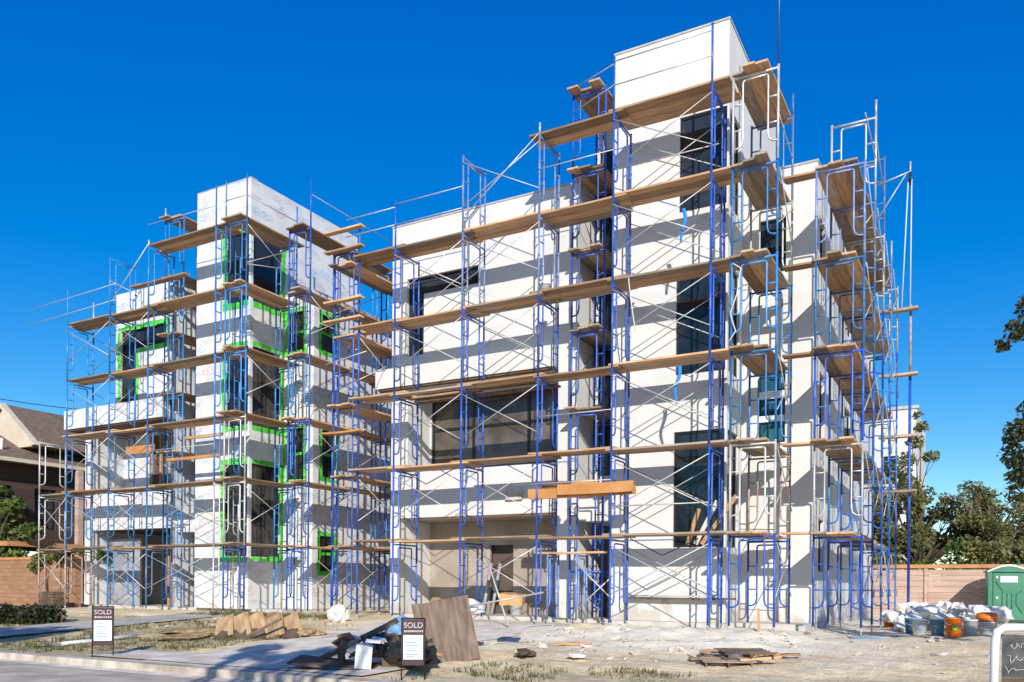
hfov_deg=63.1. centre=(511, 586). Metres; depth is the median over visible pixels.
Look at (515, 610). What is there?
bucket
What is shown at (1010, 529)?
oak tree
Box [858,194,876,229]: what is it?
scaffold plank
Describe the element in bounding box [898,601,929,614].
white bag
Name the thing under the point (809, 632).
rubble chunk
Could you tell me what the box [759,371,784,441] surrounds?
window
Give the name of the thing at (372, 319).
scaffold plank
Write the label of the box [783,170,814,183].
scaffold plank
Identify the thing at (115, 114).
sky
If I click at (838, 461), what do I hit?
scaffold plank
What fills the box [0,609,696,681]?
grass
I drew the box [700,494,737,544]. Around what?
leaning timber
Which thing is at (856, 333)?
scaffold plank
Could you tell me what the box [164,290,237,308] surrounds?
scaffold plank
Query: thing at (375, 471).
scaffold plank
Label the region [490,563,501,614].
plastic pipe
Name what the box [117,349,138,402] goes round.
window
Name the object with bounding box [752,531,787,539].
scaffold plank
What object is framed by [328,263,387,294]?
scaffold plank
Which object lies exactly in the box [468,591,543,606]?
white pipe
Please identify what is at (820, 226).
window
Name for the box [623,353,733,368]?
scaffold plank
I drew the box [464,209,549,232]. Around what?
scaffold plank
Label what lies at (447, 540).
scaffold plank
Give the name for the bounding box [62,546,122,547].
scaffold plank
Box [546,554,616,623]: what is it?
scaffold
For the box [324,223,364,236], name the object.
scaffold plank
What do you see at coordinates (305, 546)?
scaffold plank
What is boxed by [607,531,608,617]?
entry door
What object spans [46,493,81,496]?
scaffold plank
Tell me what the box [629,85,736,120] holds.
scaffold plank
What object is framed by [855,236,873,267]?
scaffold plank
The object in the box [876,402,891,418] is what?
scaffold plank
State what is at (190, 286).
scaffold plank
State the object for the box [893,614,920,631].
white bag
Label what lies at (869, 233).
scaffold plank
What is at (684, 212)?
blue rag
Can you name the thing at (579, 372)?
scaffold plank
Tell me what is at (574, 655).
white scrap
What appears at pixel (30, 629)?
driveway
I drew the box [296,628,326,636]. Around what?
dirt heap
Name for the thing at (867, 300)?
scaffold plank
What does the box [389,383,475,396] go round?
scaffold plank
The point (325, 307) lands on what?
scaffold plank
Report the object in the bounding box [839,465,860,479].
scaffold plank
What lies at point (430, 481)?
hanging rope
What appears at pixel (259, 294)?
scaffold plank
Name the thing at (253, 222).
scaffold plank
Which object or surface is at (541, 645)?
rubble chunk
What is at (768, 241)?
window
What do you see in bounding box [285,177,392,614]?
scaffold
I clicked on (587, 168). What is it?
scaffold plank
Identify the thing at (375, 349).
scaffold plank
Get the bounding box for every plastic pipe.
[482,563,492,613]
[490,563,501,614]
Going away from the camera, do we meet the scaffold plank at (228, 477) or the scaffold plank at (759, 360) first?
the scaffold plank at (759, 360)
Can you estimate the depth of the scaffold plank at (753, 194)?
19.08 m
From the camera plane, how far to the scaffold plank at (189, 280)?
29.16 m
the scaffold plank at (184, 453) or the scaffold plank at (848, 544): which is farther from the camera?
the scaffold plank at (184, 453)
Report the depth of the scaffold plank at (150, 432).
28.61 m
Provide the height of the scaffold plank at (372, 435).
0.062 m
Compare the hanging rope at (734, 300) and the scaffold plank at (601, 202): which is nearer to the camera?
the hanging rope at (734, 300)
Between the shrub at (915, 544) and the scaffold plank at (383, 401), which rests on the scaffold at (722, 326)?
the scaffold plank at (383, 401)
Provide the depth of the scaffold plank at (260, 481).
26.16 m
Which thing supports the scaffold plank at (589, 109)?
on the scaffold at (600, 391)
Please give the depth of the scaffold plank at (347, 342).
24.80 m
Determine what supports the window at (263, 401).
in the townhouse at (259, 466)
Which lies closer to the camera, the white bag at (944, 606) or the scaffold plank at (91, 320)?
the white bag at (944, 606)
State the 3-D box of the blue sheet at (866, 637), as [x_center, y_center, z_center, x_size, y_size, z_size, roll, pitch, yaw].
[7.290,1.048,17.225,0.611,0.040,0.328,0,0,14]
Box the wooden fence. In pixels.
[873,564,1023,616]
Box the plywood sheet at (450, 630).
[411,595,480,663]
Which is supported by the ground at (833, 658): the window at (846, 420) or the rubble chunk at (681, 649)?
the rubble chunk at (681, 649)
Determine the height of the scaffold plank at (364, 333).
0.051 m
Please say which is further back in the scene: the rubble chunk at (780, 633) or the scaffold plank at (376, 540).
the scaffold plank at (376, 540)
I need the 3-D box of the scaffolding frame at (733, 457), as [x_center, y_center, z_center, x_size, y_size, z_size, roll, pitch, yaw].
[5.264,-2.336,20.244,0.060,2.794,0.994,0,0,29]
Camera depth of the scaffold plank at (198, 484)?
27.00 m
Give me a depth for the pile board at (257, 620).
19.43 m
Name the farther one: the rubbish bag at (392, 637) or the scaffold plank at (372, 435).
the scaffold plank at (372, 435)
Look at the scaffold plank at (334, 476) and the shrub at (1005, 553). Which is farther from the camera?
the shrub at (1005, 553)
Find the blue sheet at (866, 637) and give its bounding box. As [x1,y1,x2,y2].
[849,636,881,638]
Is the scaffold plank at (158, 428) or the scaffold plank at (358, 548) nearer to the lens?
the scaffold plank at (358, 548)
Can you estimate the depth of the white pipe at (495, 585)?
20.03 m
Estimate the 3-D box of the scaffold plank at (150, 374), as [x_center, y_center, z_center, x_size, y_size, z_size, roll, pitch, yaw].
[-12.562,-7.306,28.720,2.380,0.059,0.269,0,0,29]
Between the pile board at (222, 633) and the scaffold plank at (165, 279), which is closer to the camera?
the pile board at (222, 633)
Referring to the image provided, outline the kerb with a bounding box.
[0,650,405,681]
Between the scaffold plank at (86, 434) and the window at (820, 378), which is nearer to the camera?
the window at (820, 378)
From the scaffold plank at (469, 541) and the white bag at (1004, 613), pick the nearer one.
the white bag at (1004, 613)
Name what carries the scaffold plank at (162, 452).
on the scaffold at (164, 414)
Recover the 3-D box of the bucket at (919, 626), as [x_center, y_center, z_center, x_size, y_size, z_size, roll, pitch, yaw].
[9.185,0.917,18.785,0.353,0.360,0.365,0,0,29]
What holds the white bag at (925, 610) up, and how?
on the white bag
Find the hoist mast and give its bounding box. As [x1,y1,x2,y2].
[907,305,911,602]
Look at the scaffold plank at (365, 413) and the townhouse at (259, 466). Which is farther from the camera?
the townhouse at (259, 466)
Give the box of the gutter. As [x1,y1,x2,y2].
[0,659,267,681]
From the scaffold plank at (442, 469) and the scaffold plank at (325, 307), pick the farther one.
the scaffold plank at (325, 307)
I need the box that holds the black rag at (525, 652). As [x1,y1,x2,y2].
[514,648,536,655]
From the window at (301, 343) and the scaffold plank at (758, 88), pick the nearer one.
the scaffold plank at (758, 88)
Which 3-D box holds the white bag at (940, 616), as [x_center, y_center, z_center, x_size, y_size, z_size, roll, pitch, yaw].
[10.607,0.797,20.364,1.039,0.330,0.895,0,0,16]
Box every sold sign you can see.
[92,606,113,656]
[401,618,425,679]
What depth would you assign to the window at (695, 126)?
20.07 m
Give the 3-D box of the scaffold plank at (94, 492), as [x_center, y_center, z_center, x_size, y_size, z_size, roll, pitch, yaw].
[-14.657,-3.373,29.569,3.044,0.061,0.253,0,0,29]
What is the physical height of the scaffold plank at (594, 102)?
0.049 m
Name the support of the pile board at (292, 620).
on the pile board at (291, 633)
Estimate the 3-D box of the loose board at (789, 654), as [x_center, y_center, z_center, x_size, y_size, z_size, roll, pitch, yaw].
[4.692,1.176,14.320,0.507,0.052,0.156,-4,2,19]
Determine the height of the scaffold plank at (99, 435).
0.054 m
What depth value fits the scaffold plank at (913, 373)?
25.00 m
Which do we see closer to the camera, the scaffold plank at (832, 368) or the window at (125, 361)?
the scaffold plank at (832, 368)
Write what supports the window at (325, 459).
in the townhouse at (259, 466)
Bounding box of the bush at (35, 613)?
[0,602,67,624]
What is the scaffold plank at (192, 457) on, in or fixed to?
attached to the scaffold at (129, 455)
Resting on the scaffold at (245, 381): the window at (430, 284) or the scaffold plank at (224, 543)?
the scaffold plank at (224, 543)
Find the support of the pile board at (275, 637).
on the ground at (833, 658)
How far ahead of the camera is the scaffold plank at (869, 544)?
21.80 m
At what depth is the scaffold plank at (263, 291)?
26.34 m
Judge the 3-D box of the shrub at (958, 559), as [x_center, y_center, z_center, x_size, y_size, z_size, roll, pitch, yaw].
[19.438,-0.513,37.253,3.279,3.703,1.942,0,0,29]
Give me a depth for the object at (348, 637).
13.76 m
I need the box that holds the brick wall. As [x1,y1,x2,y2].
[0,556,81,606]
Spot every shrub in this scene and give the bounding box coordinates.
[26,545,112,590]
[873,535,929,597]
[911,534,981,598]
[956,535,1023,569]
[1011,548,1023,563]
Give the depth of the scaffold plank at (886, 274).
24.52 m
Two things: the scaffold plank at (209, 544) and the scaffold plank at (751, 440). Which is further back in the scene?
the scaffold plank at (209, 544)
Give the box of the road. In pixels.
[0,662,222,681]
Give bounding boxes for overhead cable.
[2,399,73,408]
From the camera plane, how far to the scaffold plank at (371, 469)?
23.16 m
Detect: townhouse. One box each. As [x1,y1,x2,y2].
[64,176,390,612]
[375,16,872,630]
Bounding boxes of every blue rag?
[674,366,681,403]
[680,208,686,242]
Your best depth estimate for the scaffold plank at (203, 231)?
26.91 m
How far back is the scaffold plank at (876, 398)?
22.60 m
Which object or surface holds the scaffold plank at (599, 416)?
on the scaffold at (600, 391)
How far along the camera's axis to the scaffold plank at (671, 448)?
19.28 m
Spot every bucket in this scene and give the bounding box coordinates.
[510,605,521,614]
[540,282,550,289]
[884,621,893,626]
[904,618,920,633]
[911,619,927,634]
[929,619,944,635]
[944,617,962,636]
[963,619,978,634]
[976,612,997,634]
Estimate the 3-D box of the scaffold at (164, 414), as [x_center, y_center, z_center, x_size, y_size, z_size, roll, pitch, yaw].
[-11.396,-6.170,29.456,1.090,14.011,1.490,0,0,29]
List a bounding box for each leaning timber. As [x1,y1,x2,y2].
[685,508,700,544]
[694,500,717,544]
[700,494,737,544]
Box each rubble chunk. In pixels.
[535,642,546,647]
[578,643,591,647]
[629,648,640,654]
[669,645,680,652]
[678,647,686,652]
[776,631,787,635]
[804,630,814,634]
[875,644,888,648]
[932,652,948,655]
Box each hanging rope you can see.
[400,467,456,483]
[628,278,635,329]
[630,538,697,555]
[729,263,740,341]
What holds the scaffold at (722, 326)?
on the ground at (833, 658)
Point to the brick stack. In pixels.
(49, 598)
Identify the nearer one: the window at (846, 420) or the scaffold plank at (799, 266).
the scaffold plank at (799, 266)
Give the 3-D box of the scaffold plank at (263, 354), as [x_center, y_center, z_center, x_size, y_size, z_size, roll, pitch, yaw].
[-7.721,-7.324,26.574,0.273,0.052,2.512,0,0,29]
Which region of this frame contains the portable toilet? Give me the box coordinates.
[983,560,1023,622]
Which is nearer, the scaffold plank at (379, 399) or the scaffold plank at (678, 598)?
the scaffold plank at (678, 598)
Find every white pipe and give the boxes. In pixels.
[60,633,137,645]
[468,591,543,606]
[483,548,508,625]
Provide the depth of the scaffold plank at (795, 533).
18.69 m
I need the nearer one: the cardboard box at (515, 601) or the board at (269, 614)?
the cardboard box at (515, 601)
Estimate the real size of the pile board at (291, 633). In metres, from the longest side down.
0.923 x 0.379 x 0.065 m
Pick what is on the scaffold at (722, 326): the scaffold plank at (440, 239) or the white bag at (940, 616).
the scaffold plank at (440, 239)
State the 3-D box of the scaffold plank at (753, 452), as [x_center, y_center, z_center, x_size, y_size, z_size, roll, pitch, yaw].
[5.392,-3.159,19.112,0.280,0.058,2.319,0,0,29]
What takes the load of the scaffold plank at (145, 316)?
on the scaffold at (129, 455)
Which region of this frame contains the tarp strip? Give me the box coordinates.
[955,605,1001,624]
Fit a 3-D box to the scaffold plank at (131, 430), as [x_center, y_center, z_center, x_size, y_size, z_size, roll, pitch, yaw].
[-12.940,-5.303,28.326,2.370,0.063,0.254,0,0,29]
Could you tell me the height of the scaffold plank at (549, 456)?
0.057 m
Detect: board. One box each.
[213,630,227,639]
[215,613,233,636]
[231,629,246,638]
[234,611,251,634]
[238,618,281,639]
[249,611,267,638]
[249,628,265,638]
[264,634,280,639]
[265,612,278,621]
[266,612,284,639]
[282,628,298,638]
[284,611,302,637]
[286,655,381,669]
[319,618,398,658]
[555,642,591,645]
[688,655,723,659]
[737,655,781,660]
[780,653,800,656]
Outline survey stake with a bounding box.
[757,608,759,631]
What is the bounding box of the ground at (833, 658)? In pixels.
[0,592,1023,681]
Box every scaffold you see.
[28,185,241,611]
[162,208,196,610]
[222,173,297,612]
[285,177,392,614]
[325,229,392,617]
[346,22,726,629]
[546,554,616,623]
[568,85,611,623]
[727,0,794,632]
[811,100,899,636]
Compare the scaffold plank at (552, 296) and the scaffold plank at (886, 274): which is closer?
the scaffold plank at (552, 296)
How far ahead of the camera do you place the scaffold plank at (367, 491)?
28.72 m
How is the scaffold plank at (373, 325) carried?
on the scaffold at (722, 326)
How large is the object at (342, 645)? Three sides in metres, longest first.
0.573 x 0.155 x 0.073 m
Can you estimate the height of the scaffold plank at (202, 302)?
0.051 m
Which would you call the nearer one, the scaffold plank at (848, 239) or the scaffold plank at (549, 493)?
the scaffold plank at (549, 493)
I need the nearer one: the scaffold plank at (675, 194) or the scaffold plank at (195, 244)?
the scaffold plank at (675, 194)
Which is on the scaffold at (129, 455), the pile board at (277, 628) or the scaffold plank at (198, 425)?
the scaffold plank at (198, 425)
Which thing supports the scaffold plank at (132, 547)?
on the scaffold at (129, 455)
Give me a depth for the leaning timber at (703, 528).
19.92 m
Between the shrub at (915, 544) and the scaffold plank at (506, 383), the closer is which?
the scaffold plank at (506, 383)
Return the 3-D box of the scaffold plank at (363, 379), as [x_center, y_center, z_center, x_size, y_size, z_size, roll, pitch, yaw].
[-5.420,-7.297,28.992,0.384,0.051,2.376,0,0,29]
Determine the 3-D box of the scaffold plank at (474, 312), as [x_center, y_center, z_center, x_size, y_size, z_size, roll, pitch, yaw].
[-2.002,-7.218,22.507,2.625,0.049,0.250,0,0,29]
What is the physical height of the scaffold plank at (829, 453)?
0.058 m
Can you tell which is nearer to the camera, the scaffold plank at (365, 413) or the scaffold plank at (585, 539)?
the scaffold plank at (585, 539)
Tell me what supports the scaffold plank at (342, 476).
on the scaffold at (358, 304)
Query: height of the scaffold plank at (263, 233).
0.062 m
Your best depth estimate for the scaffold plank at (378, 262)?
23.80 m
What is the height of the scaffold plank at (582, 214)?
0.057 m
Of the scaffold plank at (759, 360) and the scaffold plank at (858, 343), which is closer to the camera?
the scaffold plank at (759, 360)
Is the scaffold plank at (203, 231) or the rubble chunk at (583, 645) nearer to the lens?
the rubble chunk at (583, 645)
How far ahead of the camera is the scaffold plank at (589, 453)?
20.56 m
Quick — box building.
[874,405,925,597]
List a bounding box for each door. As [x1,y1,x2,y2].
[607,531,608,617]
[993,573,1023,619]
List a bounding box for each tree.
[0,485,43,556]
[874,461,913,597]
[874,483,998,568]
[898,411,940,568]
[931,480,1023,604]
[971,515,1023,563]
[994,295,1023,503]
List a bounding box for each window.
[0,485,9,526]
[34,489,54,529]
[117,318,169,351]
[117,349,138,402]
[219,457,246,562]
[222,229,248,311]
[222,341,247,432]
[251,460,282,561]
[252,341,283,436]
[253,236,285,317]
[283,423,305,483]
[284,306,306,357]
[317,531,336,575]
[319,309,338,359]
[319,430,337,482]
[409,266,478,297]
[409,296,423,355]
[432,388,555,470]
[598,149,612,475]
[674,429,724,546]
[676,273,725,374]
[680,107,726,212]
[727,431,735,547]
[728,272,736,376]
[730,113,737,216]
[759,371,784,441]
[761,218,785,270]
[818,520,819,571]
[819,378,821,437]
[820,226,821,257]
[844,410,848,435]
[884,456,894,478]
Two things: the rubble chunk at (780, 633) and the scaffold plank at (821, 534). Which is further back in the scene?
the scaffold plank at (821, 534)
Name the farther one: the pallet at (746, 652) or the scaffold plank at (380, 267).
the scaffold plank at (380, 267)
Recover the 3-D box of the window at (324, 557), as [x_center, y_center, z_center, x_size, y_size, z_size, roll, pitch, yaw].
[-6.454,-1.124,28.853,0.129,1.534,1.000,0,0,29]
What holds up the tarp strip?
on the white bag at (1004, 613)
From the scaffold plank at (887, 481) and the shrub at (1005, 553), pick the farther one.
the shrub at (1005, 553)
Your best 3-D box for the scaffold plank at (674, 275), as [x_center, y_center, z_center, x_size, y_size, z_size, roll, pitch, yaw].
[3.747,-7.220,19.308,3.243,0.058,0.254,0,0,29]
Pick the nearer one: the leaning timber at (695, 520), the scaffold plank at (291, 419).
the leaning timber at (695, 520)
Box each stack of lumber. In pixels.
[156,627,215,632]
[156,633,214,638]
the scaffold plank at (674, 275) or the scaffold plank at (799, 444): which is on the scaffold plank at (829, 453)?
the scaffold plank at (799, 444)
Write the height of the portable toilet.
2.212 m
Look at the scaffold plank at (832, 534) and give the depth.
18.32 m
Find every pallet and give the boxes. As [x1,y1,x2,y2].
[698,657,756,666]
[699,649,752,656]
[714,648,776,658]
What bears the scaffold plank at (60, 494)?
on the scaffold at (129, 455)
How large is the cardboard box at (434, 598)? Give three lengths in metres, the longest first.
0.472 x 0.462 x 0.398 m
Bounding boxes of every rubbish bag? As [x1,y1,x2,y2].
[362,631,400,657]
[382,640,440,663]
[385,616,407,636]
[469,598,484,613]
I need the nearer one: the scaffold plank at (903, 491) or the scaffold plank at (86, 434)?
the scaffold plank at (903, 491)
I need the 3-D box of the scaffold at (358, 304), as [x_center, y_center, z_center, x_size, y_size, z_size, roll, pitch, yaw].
[-3.703,-4.603,25.712,1.504,11.016,4.440,0,0,29]
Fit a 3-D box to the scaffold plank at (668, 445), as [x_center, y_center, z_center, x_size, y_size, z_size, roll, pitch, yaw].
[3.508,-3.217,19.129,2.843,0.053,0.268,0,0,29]
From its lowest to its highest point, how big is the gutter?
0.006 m
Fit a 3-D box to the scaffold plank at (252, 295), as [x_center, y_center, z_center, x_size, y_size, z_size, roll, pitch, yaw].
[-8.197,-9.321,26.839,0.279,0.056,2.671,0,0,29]
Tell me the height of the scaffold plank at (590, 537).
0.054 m
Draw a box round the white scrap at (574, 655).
[566,653,585,657]
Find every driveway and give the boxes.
[0,613,234,636]
[139,620,574,675]
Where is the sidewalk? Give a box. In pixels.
[91,650,405,675]
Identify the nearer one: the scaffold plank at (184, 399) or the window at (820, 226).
the window at (820, 226)
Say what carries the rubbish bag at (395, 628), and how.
on the leaning board
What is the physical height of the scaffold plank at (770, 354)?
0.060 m
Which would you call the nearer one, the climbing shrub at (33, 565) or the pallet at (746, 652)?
the pallet at (746, 652)
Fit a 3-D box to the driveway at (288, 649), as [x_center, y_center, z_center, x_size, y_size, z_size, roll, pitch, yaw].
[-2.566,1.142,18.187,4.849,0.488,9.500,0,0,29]
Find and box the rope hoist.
[877,161,911,308]
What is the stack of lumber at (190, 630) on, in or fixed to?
on the ground at (833, 658)
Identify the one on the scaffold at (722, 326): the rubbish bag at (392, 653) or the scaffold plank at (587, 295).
the scaffold plank at (587, 295)
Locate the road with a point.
(14, 672)
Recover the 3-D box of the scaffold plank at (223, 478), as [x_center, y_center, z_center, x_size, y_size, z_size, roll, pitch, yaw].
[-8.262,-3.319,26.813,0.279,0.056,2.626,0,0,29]
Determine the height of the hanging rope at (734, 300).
1.718 m
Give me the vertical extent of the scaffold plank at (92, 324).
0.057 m
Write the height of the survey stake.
0.700 m
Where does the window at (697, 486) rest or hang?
in the townhouse at (435, 570)
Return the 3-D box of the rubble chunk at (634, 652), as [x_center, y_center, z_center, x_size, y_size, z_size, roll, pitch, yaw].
[2.203,1.176,14.917,0.219,0.113,0.254,9,16,-16]
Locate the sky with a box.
[0,0,1023,569]
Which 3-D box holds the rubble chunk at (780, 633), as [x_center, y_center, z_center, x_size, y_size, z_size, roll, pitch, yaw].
[5.384,0.937,16.652,0.254,0.093,0.137,-4,9,44]
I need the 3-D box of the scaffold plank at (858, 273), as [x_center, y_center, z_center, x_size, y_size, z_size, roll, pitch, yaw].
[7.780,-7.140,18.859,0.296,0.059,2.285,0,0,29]
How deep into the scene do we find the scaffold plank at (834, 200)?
19.11 m
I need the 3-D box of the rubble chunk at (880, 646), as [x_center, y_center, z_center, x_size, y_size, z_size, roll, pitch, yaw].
[6.903,1.124,15.492,0.164,0.105,0.348,18,-16,-17]
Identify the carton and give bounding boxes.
[354,643,373,669]
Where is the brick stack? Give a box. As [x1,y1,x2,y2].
[39,591,63,607]
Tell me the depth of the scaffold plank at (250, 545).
26.39 m
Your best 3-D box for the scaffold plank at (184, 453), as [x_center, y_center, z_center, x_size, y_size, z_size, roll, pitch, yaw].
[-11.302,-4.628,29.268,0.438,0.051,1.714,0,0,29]
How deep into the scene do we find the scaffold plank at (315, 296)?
26.62 m
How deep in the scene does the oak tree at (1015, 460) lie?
13.22 m
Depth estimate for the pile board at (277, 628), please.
19.09 m
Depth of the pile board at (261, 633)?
18.90 m
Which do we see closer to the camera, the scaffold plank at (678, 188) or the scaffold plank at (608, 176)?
the scaffold plank at (678, 188)
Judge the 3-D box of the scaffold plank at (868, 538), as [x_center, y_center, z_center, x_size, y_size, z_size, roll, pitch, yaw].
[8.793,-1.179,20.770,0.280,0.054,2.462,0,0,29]
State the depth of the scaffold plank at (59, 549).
30.09 m
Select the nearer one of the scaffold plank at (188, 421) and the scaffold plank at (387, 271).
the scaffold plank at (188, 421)
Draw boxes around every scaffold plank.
[37,548,77,550]
[40,492,74,496]
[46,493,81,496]
[53,493,93,497]
[61,429,117,437]
[61,487,120,492]
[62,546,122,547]
[68,313,115,326]
[68,370,118,382]
[70,319,113,328]
[73,377,113,383]
[74,433,107,438]
[77,378,120,385]
[78,321,119,330]
[79,491,111,493]
[83,435,116,439]
[105,426,156,433]
[106,546,157,548]
[109,485,160,490]
[110,365,158,375]
[111,304,163,317]
[111,307,169,320]
[112,487,166,491]
[113,367,166,377]
[116,427,163,434]
[118,310,174,322]
[120,488,171,492]
[122,428,172,435]
[124,368,172,378]
[126,444,154,454]
[128,547,174,549]
[129,272,189,288]
[143,286,232,306]
[144,351,227,366]
[145,415,229,426]
[147,543,222,546]
[148,479,226,486]
[150,222,232,247]
[156,227,238,250]
[156,450,187,456]
[157,332,195,346]
[159,214,196,231]
[159,230,241,253]
[160,417,235,427]
[161,393,195,403]
[162,275,196,290]
[163,354,235,367]
[163,481,233,487]
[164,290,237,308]
[165,450,194,455]
[166,453,218,460]
[168,356,244,369]
[168,483,236,487]
[169,332,195,342]
[169,418,241,428]
[170,292,244,310]
[171,391,195,399]
[172,214,196,228]
[179,276,196,286]
[181,545,237,546]
[185,432,222,439]
[215,411,280,427]
[217,542,285,547]
[220,477,284,487]
[221,216,288,249]
[221,348,285,367]
[222,282,287,309]
[222,410,290,427]
[223,345,294,368]
[224,476,293,487]
[226,542,274,546]
[227,214,292,247]
[227,542,280,546]
[229,409,301,427]
[230,282,287,306]
[230,476,289,485]
[234,212,304,247]
[234,279,299,305]
[236,345,300,366]
[280,416,337,431]
[281,545,330,549]
[285,354,341,372]
[286,226,342,254]
[287,482,341,491]
[288,291,342,313]
[289,480,355,490]
[290,286,352,312]
[292,351,357,373]
[293,222,357,254]
[295,545,355,549]
[296,417,351,430]
[322,429,362,434]
[323,243,364,255]
[323,295,363,305]
[323,314,363,324]
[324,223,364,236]
[327,404,389,422]
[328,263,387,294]
[328,545,386,550]
[330,475,384,485]
[333,336,387,357]
[336,404,390,420]
[336,475,390,485]
[337,545,389,550]
[338,372,374,383]
[339,264,392,291]
[339,486,389,494]
[340,254,378,272]
[340,334,391,356]
[341,313,369,324]
[342,402,390,418]
[342,545,389,549]
[343,305,379,322]
[344,260,392,288]
[345,475,390,484]
[347,333,391,353]
[347,367,374,380]
[347,427,389,438]
[348,433,371,438]
[348,464,410,471]
[349,317,404,330]
[349,390,408,400]
[350,491,374,494]
[351,250,391,270]
[351,538,407,541]
[353,243,405,259]
[356,469,392,472]
[360,252,402,262]
[360,327,402,335]
[360,396,411,401]
[361,256,401,266]
[363,324,397,331]
[363,395,414,403]
[363,471,392,473]
[363,539,416,542]
[366,438,390,445]
[374,271,391,281]
[380,269,391,277]
[388,461,472,469]
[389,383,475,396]
[389,538,468,541]
[392,230,474,251]
[393,307,469,324]
[396,463,478,470]
[397,539,480,542]
[398,238,482,258]
[400,309,481,326]
[401,465,481,471]
[402,235,474,254]
[405,311,489,329]
[406,388,482,400]
[414,384,560,404]
[436,540,484,542]
[450,454,545,462]
[451,535,551,538]
[457,372,544,385]
[460,292,545,309]
[460,378,534,389]
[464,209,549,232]
[472,218,541,236]
[474,381,536,389]
[475,222,543,240]
[476,455,553,463]
[477,293,560,311]
[479,456,561,464]
[479,538,528,539]
[486,298,561,313]
[528,446,617,454]
[528,488,619,498]
[529,108,627,142]
[529,273,628,294]
[529,535,627,538]
[533,364,622,379]
[533,536,635,539]
[534,368,627,383]
[536,115,633,149]
[537,551,606,553]
[540,193,630,218]
[541,200,632,224]
[541,206,632,230]
[551,288,637,303]
[552,451,608,456]
[557,480,633,494]
[558,285,609,297]
[564,406,600,420]
[567,85,599,117]
[567,166,603,197]
[568,247,602,271]
[569,329,605,346]
[578,326,610,344]
[579,164,611,194]
[579,407,609,419]
[581,247,611,269]
[582,86,608,114]
[588,323,610,341]
[589,77,612,109]
[589,242,611,265]
[590,406,609,417]
[592,163,611,189]
[602,530,731,535]
[605,439,727,451]
[607,257,730,283]
[607,263,735,288]
[608,75,731,114]
[608,348,729,366]
[609,442,728,453]
[614,166,730,196]
[614,267,737,290]
[614,445,728,454]
[620,485,635,494]
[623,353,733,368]
[625,90,741,129]
[626,355,735,371]
[628,596,735,599]
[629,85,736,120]
[630,173,735,201]
[630,177,738,206]
[636,534,727,536]
[652,533,724,535]
[725,531,763,539]
[728,345,764,374]
[728,439,763,456]
[730,254,765,294]
[731,162,765,208]
[732,70,766,130]
[739,531,772,539]
[740,343,777,373]
[740,437,773,455]
[741,248,774,289]
[742,61,780,125]
[743,157,775,208]
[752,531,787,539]
[754,150,790,203]
[754,248,789,287]
[754,344,788,371]
[754,437,788,455]
[755,58,791,124]
[780,531,820,534]
[781,442,812,446]
[782,351,813,359]
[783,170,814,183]
[783,261,814,271]
[810,531,838,539]
[811,438,840,457]
[812,345,841,375]
[814,257,842,291]
[815,164,843,209]
[826,249,855,290]
[826,438,854,456]
[826,532,852,539]
[827,344,854,374]
[828,159,856,209]
[832,291,851,311]
[832,457,850,465]
[833,210,854,238]
[833,376,850,388]
[839,436,867,456]
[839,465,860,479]
[839,531,865,539]
[839,543,859,547]
[841,311,861,339]
[841,342,866,371]
[841,389,861,409]
[842,235,862,268]
[842,250,868,287]
[843,157,868,204]
[844,457,860,465]
[845,207,862,236]
[845,291,861,308]
[845,372,861,387]
[853,387,871,408]
[853,465,871,477]
[854,308,872,337]
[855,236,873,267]
[855,341,871,355]
[855,410,870,420]
[856,278,878,312]
[856,363,876,387]
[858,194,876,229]
[859,451,876,464]
[859,535,875,541]
[863,542,883,547]
[864,464,883,476]
[865,307,884,335]
[865,339,881,354]
[865,387,884,407]
[866,228,886,268]
[866,269,881,290]
[866,409,880,420]
[875,472,888,483]
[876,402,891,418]
[877,329,892,354]
[878,259,892,288]
[878,433,917,439]
[878,489,916,493]
[879,305,918,314]
[879,371,917,378]
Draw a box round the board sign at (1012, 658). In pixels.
[989,623,1023,681]
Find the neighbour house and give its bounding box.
[0,403,84,602]
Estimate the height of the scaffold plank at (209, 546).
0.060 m
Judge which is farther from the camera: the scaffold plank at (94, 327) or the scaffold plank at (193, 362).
the scaffold plank at (94, 327)
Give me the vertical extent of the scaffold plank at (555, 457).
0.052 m
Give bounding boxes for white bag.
[327,604,350,622]
[879,610,904,621]
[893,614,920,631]
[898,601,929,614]
[905,604,919,613]
[912,604,944,617]
[928,613,969,625]
[934,601,951,613]
[946,602,967,614]
[959,612,970,629]
[961,605,992,618]
[985,605,1013,621]
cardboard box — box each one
[430,597,440,601]
[499,592,525,605]
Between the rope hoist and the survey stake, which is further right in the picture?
the rope hoist
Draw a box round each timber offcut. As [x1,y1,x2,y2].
[541,481,564,488]
[571,479,596,483]
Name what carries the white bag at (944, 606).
on the white bag
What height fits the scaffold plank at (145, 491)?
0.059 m
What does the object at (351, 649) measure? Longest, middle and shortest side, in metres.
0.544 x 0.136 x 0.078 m

